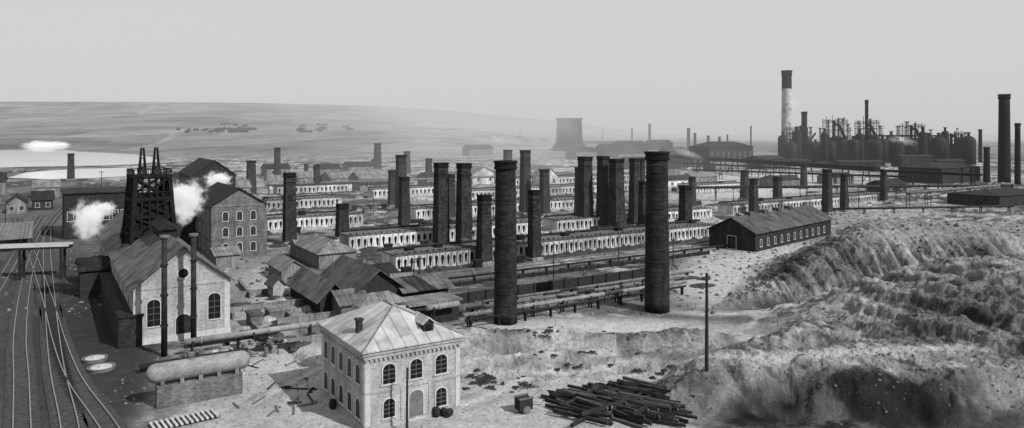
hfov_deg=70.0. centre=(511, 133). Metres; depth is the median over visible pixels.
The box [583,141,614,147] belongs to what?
works shed
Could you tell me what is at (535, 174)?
works shed
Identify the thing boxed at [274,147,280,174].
chimney
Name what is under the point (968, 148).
hot blast stove
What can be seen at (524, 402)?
handcart
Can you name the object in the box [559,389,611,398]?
timber beam
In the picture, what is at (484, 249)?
chimney
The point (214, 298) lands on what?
window
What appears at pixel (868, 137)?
blast furnace
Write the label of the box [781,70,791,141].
chimney
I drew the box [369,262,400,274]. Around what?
timber shed
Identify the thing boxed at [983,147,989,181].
chimney
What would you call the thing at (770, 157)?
works shed
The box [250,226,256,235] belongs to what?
window
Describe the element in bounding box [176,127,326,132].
trees
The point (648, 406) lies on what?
timber beam
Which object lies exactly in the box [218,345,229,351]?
pipe fitting
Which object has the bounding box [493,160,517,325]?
chimney
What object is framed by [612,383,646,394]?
timber beam
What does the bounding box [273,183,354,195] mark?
coke oven battery
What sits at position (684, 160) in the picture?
works shed
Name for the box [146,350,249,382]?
iron tank
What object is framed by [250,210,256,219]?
window
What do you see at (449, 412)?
barrel
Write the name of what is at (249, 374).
builders rubble
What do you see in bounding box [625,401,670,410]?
timber beam
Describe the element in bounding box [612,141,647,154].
works shed
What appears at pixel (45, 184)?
works shed
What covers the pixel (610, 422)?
timber beam
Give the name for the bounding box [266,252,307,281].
timber shed
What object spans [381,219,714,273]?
coke oven battery
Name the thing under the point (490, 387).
bush
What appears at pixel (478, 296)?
retaining wall
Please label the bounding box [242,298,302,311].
wall
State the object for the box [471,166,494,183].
works shed
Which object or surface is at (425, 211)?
coke oven battery
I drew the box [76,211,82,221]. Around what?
window
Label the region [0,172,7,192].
works shed
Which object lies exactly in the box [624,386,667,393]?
timber beam
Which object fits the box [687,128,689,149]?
chimney
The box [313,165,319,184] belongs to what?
chimney
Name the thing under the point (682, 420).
timber beam
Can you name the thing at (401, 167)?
chimney
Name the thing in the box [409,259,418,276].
telegraph pole
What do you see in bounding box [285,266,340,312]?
timber shed
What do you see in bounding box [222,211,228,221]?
window
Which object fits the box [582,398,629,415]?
timber beam
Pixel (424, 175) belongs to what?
works shed
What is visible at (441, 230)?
chimney
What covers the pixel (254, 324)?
wall
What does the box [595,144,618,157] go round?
works shed
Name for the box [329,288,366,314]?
timber shed
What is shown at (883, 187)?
chimney
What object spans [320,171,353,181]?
works shed
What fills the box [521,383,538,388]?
bush
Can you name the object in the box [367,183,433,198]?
coke oven battery
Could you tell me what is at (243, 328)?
ash heap
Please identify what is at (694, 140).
chimney
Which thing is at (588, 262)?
pipeline
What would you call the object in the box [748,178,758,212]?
chimney
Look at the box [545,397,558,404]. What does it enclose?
timber beam
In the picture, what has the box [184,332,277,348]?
pipeline
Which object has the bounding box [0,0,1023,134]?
sky
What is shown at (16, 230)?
loading canopy
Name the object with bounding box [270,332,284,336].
coke heap
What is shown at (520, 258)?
tip wagon
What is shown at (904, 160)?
cast house
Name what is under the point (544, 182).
chimney
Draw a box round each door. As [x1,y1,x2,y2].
[174,313,190,340]
[408,388,425,420]
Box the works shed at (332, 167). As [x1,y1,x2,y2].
[312,163,341,174]
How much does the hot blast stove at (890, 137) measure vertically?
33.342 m
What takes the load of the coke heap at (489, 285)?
on the ground
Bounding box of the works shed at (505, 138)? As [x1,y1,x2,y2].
[489,136,523,140]
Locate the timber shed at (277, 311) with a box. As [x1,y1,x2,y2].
[264,304,290,317]
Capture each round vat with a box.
[81,354,107,363]
[86,362,115,373]
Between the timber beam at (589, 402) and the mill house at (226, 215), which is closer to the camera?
the timber beam at (589, 402)
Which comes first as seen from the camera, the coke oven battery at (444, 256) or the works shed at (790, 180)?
the coke oven battery at (444, 256)
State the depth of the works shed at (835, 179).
438.78 m
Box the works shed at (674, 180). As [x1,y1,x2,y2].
[668,175,688,186]
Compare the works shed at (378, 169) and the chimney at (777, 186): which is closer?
the chimney at (777, 186)
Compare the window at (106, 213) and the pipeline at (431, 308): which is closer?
the pipeline at (431, 308)
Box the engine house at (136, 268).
[95,210,235,344]
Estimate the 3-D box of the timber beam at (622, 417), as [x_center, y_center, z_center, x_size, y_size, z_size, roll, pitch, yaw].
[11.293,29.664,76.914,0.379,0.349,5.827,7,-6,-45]
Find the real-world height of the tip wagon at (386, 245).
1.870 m
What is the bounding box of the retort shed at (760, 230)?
[707,205,833,251]
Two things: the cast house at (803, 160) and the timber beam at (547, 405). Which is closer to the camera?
the timber beam at (547, 405)
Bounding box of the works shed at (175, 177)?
[172,172,178,187]
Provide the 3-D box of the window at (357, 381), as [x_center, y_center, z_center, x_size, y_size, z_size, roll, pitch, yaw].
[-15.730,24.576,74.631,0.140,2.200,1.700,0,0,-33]
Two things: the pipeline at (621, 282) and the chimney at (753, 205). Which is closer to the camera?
the pipeline at (621, 282)
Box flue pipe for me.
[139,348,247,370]
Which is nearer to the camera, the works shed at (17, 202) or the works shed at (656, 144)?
the works shed at (17, 202)
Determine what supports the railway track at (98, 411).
on the ground
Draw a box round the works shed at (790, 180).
[758,175,799,185]
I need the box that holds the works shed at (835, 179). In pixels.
[816,172,852,183]
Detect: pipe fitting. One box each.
[182,349,191,356]
[188,350,198,354]
[198,349,210,354]
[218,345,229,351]
[243,342,254,349]
[247,350,258,358]
[248,342,256,350]
[263,347,268,357]
[271,345,276,352]
[273,339,283,343]
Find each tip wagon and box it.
[383,243,392,250]
[400,266,411,272]
[419,240,428,246]
[472,259,483,267]
[517,254,524,263]
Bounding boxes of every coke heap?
[230,302,250,306]
[255,294,269,296]
[255,338,264,345]
[267,295,280,298]
[268,243,288,247]
[268,323,290,325]
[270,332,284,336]
[289,342,305,350]
[297,231,325,235]
[358,246,382,251]
[484,283,493,286]
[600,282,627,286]
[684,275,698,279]
[689,283,715,287]
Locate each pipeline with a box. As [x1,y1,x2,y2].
[184,320,320,350]
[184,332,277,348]
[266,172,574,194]
[425,301,459,320]
[448,244,727,279]
[462,280,686,326]
[464,285,685,327]
[466,275,688,316]
[482,270,693,303]
[696,184,1013,200]
[832,205,1013,213]
[905,183,1014,206]
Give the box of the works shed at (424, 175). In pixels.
[416,172,433,185]
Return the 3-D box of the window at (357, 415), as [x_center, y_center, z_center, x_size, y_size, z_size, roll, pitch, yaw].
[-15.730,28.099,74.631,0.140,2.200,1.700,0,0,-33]
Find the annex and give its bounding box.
[175,211,196,245]
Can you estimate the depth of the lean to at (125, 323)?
105.59 m
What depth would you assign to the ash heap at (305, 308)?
123.94 m
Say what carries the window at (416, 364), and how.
in the brick house at (374, 345)
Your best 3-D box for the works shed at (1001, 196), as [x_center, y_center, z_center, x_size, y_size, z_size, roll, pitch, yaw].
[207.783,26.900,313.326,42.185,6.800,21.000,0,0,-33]
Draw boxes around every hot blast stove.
[778,132,787,156]
[783,139,797,158]
[792,127,801,158]
[803,136,812,159]
[809,139,820,161]
[820,128,828,160]
[828,138,835,161]
[838,136,847,159]
[847,136,859,159]
[855,129,864,159]
[870,137,882,159]
[878,136,888,162]
[885,131,896,161]
[891,138,904,155]
[918,128,927,153]
[927,133,933,154]
[932,133,946,158]
[941,127,948,158]
[955,134,963,158]
[961,132,975,164]
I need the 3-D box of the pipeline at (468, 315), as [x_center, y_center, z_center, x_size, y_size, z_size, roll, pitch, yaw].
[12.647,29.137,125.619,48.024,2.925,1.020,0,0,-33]
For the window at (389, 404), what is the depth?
74.53 m
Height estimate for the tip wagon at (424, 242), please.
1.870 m
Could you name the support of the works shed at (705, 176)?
on the ground
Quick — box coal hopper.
[75,256,111,297]
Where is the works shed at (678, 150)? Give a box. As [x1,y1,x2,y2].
[658,147,688,154]
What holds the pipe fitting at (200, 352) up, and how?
on the ground
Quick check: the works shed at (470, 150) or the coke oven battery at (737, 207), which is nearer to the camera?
the coke oven battery at (737, 207)
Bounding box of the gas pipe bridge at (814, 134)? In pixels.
[811,133,940,139]
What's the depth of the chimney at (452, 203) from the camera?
252.82 m
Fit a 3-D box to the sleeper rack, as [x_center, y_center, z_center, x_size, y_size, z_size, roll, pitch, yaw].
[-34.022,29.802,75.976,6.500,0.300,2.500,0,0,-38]
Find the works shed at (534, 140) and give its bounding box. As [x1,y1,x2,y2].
[520,138,548,142]
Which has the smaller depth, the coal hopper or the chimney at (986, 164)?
the coal hopper
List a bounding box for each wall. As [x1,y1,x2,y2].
[230,288,266,298]
[230,309,234,319]
[238,279,251,298]
[240,324,287,330]
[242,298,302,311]
[250,321,265,340]
[255,341,300,351]
[276,304,291,316]
[276,310,336,323]
[287,334,320,342]
[452,250,709,286]
[453,268,644,303]
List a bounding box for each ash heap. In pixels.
[234,326,262,331]
[262,315,276,321]
[275,298,289,300]
[296,305,310,310]
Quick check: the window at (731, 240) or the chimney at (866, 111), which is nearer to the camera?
the window at (731, 240)
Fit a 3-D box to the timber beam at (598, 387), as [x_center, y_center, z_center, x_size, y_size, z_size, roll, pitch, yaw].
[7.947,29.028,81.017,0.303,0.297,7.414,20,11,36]
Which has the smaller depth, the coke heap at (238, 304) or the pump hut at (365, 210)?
the coke heap at (238, 304)
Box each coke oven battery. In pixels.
[262,194,340,211]
[267,209,363,232]
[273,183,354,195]
[339,216,541,252]
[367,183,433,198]
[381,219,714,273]
[410,194,595,219]
[455,181,628,200]
[516,172,645,185]
[543,204,720,232]
[677,180,739,193]
[717,191,885,214]
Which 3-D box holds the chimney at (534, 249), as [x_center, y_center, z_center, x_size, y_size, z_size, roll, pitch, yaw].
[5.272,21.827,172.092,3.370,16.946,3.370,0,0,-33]
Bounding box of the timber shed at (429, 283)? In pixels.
[393,272,454,296]
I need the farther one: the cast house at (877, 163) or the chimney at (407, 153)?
the cast house at (877, 163)
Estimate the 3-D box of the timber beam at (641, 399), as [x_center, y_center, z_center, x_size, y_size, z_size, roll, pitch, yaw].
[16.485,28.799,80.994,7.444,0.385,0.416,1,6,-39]
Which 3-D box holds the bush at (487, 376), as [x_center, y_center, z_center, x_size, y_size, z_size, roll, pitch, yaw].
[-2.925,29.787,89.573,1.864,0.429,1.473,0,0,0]
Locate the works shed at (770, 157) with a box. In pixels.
[744,155,786,168]
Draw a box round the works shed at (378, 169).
[368,169,388,170]
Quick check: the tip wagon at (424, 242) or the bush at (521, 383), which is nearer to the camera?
the bush at (521, 383)
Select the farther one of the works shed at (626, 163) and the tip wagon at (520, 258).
the works shed at (626, 163)
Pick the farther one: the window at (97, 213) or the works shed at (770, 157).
the works shed at (770, 157)
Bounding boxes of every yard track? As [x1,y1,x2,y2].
[416,241,708,274]
[445,244,707,275]
[450,247,719,280]
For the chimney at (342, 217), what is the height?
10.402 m
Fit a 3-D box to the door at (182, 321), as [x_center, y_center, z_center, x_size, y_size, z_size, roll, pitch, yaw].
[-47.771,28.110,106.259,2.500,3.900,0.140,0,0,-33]
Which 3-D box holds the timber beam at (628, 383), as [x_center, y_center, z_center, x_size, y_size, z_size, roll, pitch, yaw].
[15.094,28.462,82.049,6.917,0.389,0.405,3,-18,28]
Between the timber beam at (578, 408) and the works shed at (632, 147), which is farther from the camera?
the works shed at (632, 147)
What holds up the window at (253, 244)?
in the mill house at (226, 215)
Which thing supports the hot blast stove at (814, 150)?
on the ground
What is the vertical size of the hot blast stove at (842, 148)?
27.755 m
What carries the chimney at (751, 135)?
on the ground
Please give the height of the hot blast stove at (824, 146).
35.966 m
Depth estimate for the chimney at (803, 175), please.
394.61 m
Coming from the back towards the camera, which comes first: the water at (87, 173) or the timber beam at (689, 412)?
the water at (87, 173)
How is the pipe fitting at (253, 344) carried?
on the ground
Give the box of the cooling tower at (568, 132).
[549,118,585,150]
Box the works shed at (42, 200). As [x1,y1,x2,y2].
[30,190,54,209]
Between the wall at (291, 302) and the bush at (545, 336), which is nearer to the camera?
the bush at (545, 336)
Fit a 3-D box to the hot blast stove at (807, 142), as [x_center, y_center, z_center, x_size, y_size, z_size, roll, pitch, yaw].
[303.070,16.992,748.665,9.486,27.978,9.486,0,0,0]
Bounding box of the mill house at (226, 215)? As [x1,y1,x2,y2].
[190,182,268,257]
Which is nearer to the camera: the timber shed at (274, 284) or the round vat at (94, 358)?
the round vat at (94, 358)
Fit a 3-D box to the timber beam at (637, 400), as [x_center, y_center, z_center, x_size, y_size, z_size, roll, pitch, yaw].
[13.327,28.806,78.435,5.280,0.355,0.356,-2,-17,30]
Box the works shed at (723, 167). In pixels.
[704,162,746,171]
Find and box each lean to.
[92,255,143,348]
[206,246,242,268]
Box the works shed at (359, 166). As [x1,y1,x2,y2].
[341,161,373,170]
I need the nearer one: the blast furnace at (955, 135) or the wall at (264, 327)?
the wall at (264, 327)
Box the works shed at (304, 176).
[295,171,320,182]
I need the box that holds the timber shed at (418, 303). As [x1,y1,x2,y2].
[402,291,462,322]
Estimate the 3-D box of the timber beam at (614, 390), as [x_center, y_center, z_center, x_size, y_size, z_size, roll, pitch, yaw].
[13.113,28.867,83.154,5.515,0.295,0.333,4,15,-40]
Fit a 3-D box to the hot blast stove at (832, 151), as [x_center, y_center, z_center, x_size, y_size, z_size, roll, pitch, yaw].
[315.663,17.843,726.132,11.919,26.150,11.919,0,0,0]
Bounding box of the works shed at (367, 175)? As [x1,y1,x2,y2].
[348,170,387,190]
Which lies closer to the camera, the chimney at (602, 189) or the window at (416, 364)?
the window at (416, 364)
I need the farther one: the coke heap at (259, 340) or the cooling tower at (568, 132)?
the cooling tower at (568, 132)
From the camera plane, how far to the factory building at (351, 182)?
379.71 m
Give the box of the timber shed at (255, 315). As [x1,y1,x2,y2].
[244,308,263,325]
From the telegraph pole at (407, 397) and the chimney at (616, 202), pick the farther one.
the chimney at (616, 202)
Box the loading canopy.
[0,221,33,250]
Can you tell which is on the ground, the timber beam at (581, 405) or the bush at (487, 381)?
the bush at (487, 381)
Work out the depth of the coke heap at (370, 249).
186.37 m
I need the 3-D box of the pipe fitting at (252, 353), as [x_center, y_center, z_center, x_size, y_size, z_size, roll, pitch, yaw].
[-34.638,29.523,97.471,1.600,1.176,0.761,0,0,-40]
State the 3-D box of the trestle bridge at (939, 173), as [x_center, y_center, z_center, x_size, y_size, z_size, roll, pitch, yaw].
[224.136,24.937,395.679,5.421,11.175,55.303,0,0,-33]
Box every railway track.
[0,215,44,301]
[3,205,61,427]
[12,217,127,427]
[39,228,87,427]
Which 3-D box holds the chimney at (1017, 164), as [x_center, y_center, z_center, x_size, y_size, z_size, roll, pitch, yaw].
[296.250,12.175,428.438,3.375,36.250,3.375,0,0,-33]
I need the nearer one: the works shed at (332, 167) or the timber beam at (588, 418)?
the timber beam at (588, 418)
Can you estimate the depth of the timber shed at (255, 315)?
113.48 m
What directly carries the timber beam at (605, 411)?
on the timber beam
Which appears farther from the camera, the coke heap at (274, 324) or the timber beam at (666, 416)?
the coke heap at (274, 324)
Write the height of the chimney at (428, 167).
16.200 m
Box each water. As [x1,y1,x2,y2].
[0,150,156,167]
[8,168,149,178]
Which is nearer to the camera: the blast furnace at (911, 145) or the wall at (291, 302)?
the wall at (291, 302)
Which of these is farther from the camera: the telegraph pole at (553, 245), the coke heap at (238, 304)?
the telegraph pole at (553, 245)
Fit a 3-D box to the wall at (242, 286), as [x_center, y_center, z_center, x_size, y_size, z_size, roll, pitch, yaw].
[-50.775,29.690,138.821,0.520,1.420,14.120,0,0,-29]
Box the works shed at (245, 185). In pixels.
[236,179,251,193]
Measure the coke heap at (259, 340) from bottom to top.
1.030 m
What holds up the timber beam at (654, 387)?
on the timber beam at (640, 393)
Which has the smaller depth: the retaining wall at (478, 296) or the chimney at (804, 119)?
the retaining wall at (478, 296)
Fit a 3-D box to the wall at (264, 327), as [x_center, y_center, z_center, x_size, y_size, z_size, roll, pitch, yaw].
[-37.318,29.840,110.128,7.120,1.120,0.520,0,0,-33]
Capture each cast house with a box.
[787,159,810,166]
[811,161,831,163]
[830,160,884,166]
[891,154,934,166]
[934,159,964,163]
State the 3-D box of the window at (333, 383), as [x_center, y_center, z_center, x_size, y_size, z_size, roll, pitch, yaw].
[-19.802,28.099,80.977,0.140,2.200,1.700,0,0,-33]
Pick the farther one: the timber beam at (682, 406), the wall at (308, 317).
the wall at (308, 317)
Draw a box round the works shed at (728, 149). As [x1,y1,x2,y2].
[688,141,752,162]
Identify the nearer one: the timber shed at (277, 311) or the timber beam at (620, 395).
the timber beam at (620, 395)
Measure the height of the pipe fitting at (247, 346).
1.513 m
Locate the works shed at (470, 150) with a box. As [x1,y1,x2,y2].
[462,145,493,155]
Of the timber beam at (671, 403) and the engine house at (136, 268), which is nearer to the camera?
the timber beam at (671, 403)
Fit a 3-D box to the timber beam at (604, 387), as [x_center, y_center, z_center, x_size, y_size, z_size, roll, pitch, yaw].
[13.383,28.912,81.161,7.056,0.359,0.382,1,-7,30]
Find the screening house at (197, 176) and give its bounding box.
[178,158,237,211]
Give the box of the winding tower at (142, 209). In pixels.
[119,147,177,245]
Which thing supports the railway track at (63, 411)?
on the ground
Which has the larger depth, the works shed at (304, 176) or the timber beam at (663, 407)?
the works shed at (304, 176)
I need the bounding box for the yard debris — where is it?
[0,199,1023,315]
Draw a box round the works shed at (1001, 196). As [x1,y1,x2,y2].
[948,187,1023,207]
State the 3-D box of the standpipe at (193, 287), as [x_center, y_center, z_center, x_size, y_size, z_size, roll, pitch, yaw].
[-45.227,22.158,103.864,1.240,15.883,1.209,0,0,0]
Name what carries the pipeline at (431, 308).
on the ground
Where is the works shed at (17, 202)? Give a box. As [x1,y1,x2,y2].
[6,193,28,213]
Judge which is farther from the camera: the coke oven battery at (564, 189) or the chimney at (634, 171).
the coke oven battery at (564, 189)
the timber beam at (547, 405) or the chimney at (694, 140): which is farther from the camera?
the chimney at (694, 140)
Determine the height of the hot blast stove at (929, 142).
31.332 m
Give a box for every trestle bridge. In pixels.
[668,153,879,184]
[668,160,799,174]
[692,167,917,184]
[880,167,982,189]
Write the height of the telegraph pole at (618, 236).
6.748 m
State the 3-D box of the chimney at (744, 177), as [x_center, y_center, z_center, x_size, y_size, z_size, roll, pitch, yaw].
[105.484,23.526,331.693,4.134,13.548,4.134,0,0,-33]
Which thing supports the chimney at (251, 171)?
on the ground
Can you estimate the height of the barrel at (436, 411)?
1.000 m
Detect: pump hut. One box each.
[362,207,369,213]
[671,186,676,191]
[696,199,701,204]
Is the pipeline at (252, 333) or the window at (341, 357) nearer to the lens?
the window at (341, 357)
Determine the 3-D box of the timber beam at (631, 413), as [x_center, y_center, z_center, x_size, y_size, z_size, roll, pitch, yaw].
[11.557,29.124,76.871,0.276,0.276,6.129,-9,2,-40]
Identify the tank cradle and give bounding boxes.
[155,368,242,408]
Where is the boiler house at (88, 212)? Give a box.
[60,186,125,239]
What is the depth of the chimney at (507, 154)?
431.40 m
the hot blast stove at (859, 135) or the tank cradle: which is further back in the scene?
the hot blast stove at (859, 135)
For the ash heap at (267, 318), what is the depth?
116.88 m
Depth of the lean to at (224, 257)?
163.21 m
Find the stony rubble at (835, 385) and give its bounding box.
[628,218,1023,399]
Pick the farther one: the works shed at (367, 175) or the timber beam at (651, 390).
the works shed at (367, 175)
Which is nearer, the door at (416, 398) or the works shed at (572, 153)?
the door at (416, 398)
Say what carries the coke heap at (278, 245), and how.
on the ground
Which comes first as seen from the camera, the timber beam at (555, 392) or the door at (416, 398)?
the door at (416, 398)
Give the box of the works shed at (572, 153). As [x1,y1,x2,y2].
[565,147,597,159]
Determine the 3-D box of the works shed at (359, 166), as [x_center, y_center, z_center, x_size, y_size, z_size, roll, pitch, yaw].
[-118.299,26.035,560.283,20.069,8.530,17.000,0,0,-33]
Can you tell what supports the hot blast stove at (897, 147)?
on the ground
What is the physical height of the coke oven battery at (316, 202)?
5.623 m
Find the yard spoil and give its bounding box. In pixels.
[2,200,1019,315]
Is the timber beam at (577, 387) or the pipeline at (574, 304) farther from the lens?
the pipeline at (574, 304)
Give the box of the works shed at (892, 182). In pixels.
[866,179,907,192]
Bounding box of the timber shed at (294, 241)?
[288,239,298,255]
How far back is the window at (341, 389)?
78.80 m
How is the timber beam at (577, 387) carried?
on the timber beam
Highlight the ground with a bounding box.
[0,101,1023,427]
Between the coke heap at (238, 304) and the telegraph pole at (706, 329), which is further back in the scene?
the coke heap at (238, 304)
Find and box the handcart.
[514,393,541,414]
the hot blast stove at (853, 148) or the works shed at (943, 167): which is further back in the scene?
the hot blast stove at (853, 148)
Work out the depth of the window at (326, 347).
82.96 m
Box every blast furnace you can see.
[786,124,811,158]
[823,115,851,159]
[855,116,883,159]
[898,121,924,154]
[940,131,960,158]
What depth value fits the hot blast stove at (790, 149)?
703.77 m
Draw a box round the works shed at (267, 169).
[260,163,290,175]
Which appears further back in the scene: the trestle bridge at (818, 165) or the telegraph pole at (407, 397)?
the trestle bridge at (818, 165)
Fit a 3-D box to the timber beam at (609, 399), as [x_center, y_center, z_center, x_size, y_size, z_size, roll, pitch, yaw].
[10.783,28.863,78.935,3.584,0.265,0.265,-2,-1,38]
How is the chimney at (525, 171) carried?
on the ground
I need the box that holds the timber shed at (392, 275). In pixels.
[388,272,415,277]
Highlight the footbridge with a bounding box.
[0,242,72,279]
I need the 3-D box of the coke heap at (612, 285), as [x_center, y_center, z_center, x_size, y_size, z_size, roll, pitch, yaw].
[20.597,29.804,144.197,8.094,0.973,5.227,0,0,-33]
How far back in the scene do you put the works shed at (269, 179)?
395.19 m
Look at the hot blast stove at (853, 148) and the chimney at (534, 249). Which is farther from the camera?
the hot blast stove at (853, 148)
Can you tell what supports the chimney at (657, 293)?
on the ground
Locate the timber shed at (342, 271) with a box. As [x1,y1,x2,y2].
[319,254,405,295]
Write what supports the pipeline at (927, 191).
on the ground
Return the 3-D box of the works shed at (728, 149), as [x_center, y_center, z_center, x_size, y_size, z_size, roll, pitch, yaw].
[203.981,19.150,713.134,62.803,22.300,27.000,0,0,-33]
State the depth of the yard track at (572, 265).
165.96 m
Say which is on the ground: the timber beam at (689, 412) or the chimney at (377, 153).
the chimney at (377, 153)
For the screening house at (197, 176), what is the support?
on the ground
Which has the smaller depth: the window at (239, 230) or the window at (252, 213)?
the window at (239, 230)
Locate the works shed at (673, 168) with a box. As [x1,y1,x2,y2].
[668,163,679,174]
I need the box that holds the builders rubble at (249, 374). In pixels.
[108,301,328,406]
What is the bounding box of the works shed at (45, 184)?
[32,179,60,196]
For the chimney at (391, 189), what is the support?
on the ground
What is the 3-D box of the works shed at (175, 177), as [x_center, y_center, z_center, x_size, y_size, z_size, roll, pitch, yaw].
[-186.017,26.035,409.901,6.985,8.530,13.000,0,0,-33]
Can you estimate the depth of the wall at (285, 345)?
101.99 m
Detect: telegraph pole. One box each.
[406,367,407,427]
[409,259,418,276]
[551,242,554,277]
[616,234,620,261]
[672,237,675,266]
[703,273,709,371]
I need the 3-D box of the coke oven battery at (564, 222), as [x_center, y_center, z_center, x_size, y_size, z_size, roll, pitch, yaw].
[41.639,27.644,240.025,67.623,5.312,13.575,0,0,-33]
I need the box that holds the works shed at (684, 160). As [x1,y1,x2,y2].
[669,155,703,167]
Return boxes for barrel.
[329,399,336,409]
[432,406,439,417]
[440,407,446,415]
[444,408,453,416]
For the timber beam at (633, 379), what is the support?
on the timber beam
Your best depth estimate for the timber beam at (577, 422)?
74.53 m
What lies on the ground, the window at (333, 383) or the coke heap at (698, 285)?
the coke heap at (698, 285)
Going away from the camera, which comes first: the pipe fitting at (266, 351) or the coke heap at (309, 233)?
the pipe fitting at (266, 351)
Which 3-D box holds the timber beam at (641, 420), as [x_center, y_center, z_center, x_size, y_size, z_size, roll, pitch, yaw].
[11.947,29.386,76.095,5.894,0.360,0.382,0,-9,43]
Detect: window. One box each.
[67,212,73,221]
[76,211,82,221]
[85,211,92,220]
[94,210,100,220]
[103,210,109,219]
[112,209,117,217]
[145,299,160,328]
[178,268,187,277]
[206,292,221,320]
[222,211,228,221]
[222,227,228,237]
[236,211,242,220]
[236,226,242,236]
[236,242,242,251]
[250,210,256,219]
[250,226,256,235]
[250,241,256,250]
[323,340,328,360]
[323,371,328,392]
[330,345,335,366]
[330,377,335,398]
[338,351,343,373]
[338,383,343,406]
[346,357,352,379]
[346,390,352,413]
[354,363,360,386]
[354,397,360,421]
[380,362,397,386]
[381,397,396,420]
[408,357,424,381]
[433,353,448,375]
[435,386,448,407]
[727,235,736,249]
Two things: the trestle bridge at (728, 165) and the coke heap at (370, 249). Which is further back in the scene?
the trestle bridge at (728, 165)
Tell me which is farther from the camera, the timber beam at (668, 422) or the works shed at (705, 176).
the works shed at (705, 176)
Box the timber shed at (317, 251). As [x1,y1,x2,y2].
[290,233,358,268]
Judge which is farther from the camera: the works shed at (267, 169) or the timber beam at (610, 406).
the works shed at (267, 169)
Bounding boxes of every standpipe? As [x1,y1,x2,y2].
[159,235,168,356]
[189,233,197,337]
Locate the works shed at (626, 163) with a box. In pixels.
[619,156,645,168]
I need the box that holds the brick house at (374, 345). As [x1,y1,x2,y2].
[317,291,464,427]
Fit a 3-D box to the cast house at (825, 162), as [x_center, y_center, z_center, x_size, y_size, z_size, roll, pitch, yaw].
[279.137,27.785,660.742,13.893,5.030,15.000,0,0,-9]
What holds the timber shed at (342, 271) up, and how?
on the ground
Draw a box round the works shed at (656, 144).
[645,140,672,149]
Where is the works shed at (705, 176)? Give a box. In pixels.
[683,172,717,183]
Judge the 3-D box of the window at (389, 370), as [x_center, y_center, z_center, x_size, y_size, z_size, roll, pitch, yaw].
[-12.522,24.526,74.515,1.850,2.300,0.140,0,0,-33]
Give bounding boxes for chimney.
[66,153,75,180]
[246,160,257,195]
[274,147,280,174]
[280,172,296,243]
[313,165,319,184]
[332,203,349,239]
[371,159,375,168]
[374,143,381,168]
[386,170,395,206]
[393,155,406,210]
[396,176,410,227]
[403,151,411,174]
[425,158,432,172]
[430,162,449,244]
[448,174,455,219]
[455,163,472,243]
[476,194,493,266]
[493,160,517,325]
[503,150,512,159]
[517,150,530,214]
[525,189,543,261]
[539,169,551,215]
[574,167,577,212]
[576,156,593,216]
[596,156,609,227]
[608,158,624,226]
[626,158,640,225]
[638,181,645,226]
[640,158,644,180]
[644,151,669,313]
[648,124,650,139]
[678,185,692,222]
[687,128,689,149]
[689,176,695,203]
[693,133,695,144]
[738,170,748,199]
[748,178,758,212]
[750,126,751,145]
[773,176,782,198]
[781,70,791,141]
[798,165,808,188]
[801,112,807,139]
[821,169,834,214]
[838,174,850,211]
[865,100,868,132]
[879,169,888,201]
[978,129,982,162]
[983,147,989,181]
[997,94,1010,182]
[1014,123,1020,184]
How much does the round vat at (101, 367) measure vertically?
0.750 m
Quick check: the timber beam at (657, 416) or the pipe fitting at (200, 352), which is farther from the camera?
the pipe fitting at (200, 352)
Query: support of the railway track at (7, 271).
on the ground
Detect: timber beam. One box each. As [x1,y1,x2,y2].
[541,394,554,398]
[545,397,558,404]
[545,403,555,408]
[548,390,572,395]
[549,394,605,400]
[553,405,612,424]
[553,408,608,425]
[556,405,612,417]
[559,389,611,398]
[559,403,599,416]
[564,400,599,411]
[565,385,601,404]
[567,384,589,390]
[570,415,591,427]
[574,392,610,398]
[575,393,636,410]
[575,396,608,409]
[576,400,612,409]
[579,407,610,412]
[581,399,628,408]
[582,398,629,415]
[584,398,629,417]
[587,382,601,387]
[594,391,648,410]
[597,396,626,404]
[599,391,625,397]
[602,386,653,396]
[606,391,636,399]
[610,388,623,391]
[610,417,643,427]
[611,413,642,424]
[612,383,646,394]
[612,411,651,424]
[613,396,660,404]
[617,379,644,387]
[617,408,645,418]
[618,391,679,406]
[620,382,666,388]
[622,376,660,384]
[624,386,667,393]
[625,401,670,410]
[626,404,670,419]
[628,400,658,411]
[632,381,661,398]
[633,400,656,415]
[635,408,674,419]
[637,392,660,400]
[639,389,670,399]
[641,383,695,397]
[641,411,659,418]
[645,416,678,421]
[645,418,685,426]
[656,411,675,417]
[659,409,697,419]
[664,405,677,410]
[670,404,685,408]
[676,417,688,423]
[678,409,692,413]
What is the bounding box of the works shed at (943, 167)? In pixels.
[898,162,981,183]
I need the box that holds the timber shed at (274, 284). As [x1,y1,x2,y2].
[264,273,286,296]
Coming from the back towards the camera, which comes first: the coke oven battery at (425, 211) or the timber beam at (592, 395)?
the coke oven battery at (425, 211)
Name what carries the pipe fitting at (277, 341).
on the ground
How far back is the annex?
188.42 m
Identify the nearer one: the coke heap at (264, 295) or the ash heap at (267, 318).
the ash heap at (267, 318)
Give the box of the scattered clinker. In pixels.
[130,302,842,427]
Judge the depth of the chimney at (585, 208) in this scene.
229.76 m
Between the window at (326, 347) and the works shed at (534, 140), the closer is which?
the window at (326, 347)
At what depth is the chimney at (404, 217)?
230.01 m
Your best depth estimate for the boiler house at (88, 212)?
209.41 m
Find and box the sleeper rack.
[148,408,219,427]
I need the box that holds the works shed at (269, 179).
[264,175,282,188]
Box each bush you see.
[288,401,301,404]
[481,379,495,384]
[482,374,495,378]
[483,385,495,390]
[517,381,531,386]
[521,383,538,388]
[535,334,551,337]
[631,368,643,372]
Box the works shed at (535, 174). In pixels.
[531,167,557,184]
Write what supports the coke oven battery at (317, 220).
on the ground

